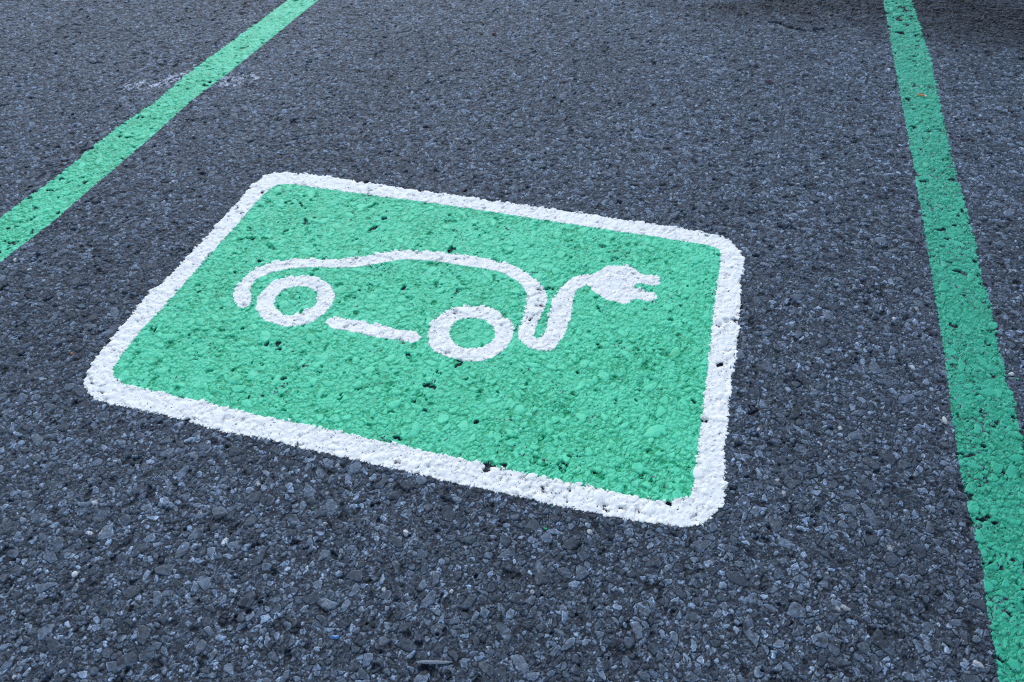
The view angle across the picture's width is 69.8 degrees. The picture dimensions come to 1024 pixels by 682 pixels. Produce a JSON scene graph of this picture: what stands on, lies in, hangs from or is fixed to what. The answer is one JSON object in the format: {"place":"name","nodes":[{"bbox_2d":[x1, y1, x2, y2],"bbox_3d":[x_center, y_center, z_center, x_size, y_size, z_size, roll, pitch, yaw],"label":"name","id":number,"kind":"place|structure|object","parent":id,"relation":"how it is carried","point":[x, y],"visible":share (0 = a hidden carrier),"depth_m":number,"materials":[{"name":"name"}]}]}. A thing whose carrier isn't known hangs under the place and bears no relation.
{"place":"outdoors","nodes":[
{"label":"outdoors","id":0,"kind":"place"},
{"bbox_2d":[0,0,1023,681],"bbox_3d":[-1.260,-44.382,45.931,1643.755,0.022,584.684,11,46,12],"label":"ground","id":1,"kind":"structure","parent":0,"point":[832,540],"depth_m":1.70,"materials":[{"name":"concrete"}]},
{"bbox_2d":[0,0,317,261],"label":"parking line","id":2,"kind":"object","parent":1,"relation":"on","point":[177,98],"visible":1,"depth_m":2.42,"materials":[{"name":"green paint"}]},
{"bbox_2d":[330,635,338,638],"bbox_3d":[-0.298,0.496,1.232,0.016,0.004,0.006,4,66,2],"label":"plastic scrap","id":3,"kind":"object","parent":1,"relation":"on","point":[334,637],"visible":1,"depth_m":1.23,"materials":[{"name":"blue plastic"}]},
{"bbox_2d":[84,172,744,526],"bbox_3d":[-0.188,-0.081,1.810,1.462,0.015,0.968,11,46,12],"label":"charging bay marking","id":4,"kind":"object","parent":1,"relation":"on","point":[352,424],"visible":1,"depth_m":1.72,"materials":[{"name":"green paint"}]},
{"bbox_2d":[416,660,451,663],"bbox_3d":[-0.128,0.524,1.199,0.063,0.004,0.006,-1,45,1],"label":"splinter","id":5,"kind":"object","parent":1,"relation":"on","point":[432,662],"visible":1,"depth_m":1.20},
{"bbox_2d":[883,0,1023,681],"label":"parking line","id":6,"kind":"object","parent":1,"relation":"on","point":[1001,511],"visible":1,"depth_m":1.64,"materials":[{"name":"green paint"}]}
]}

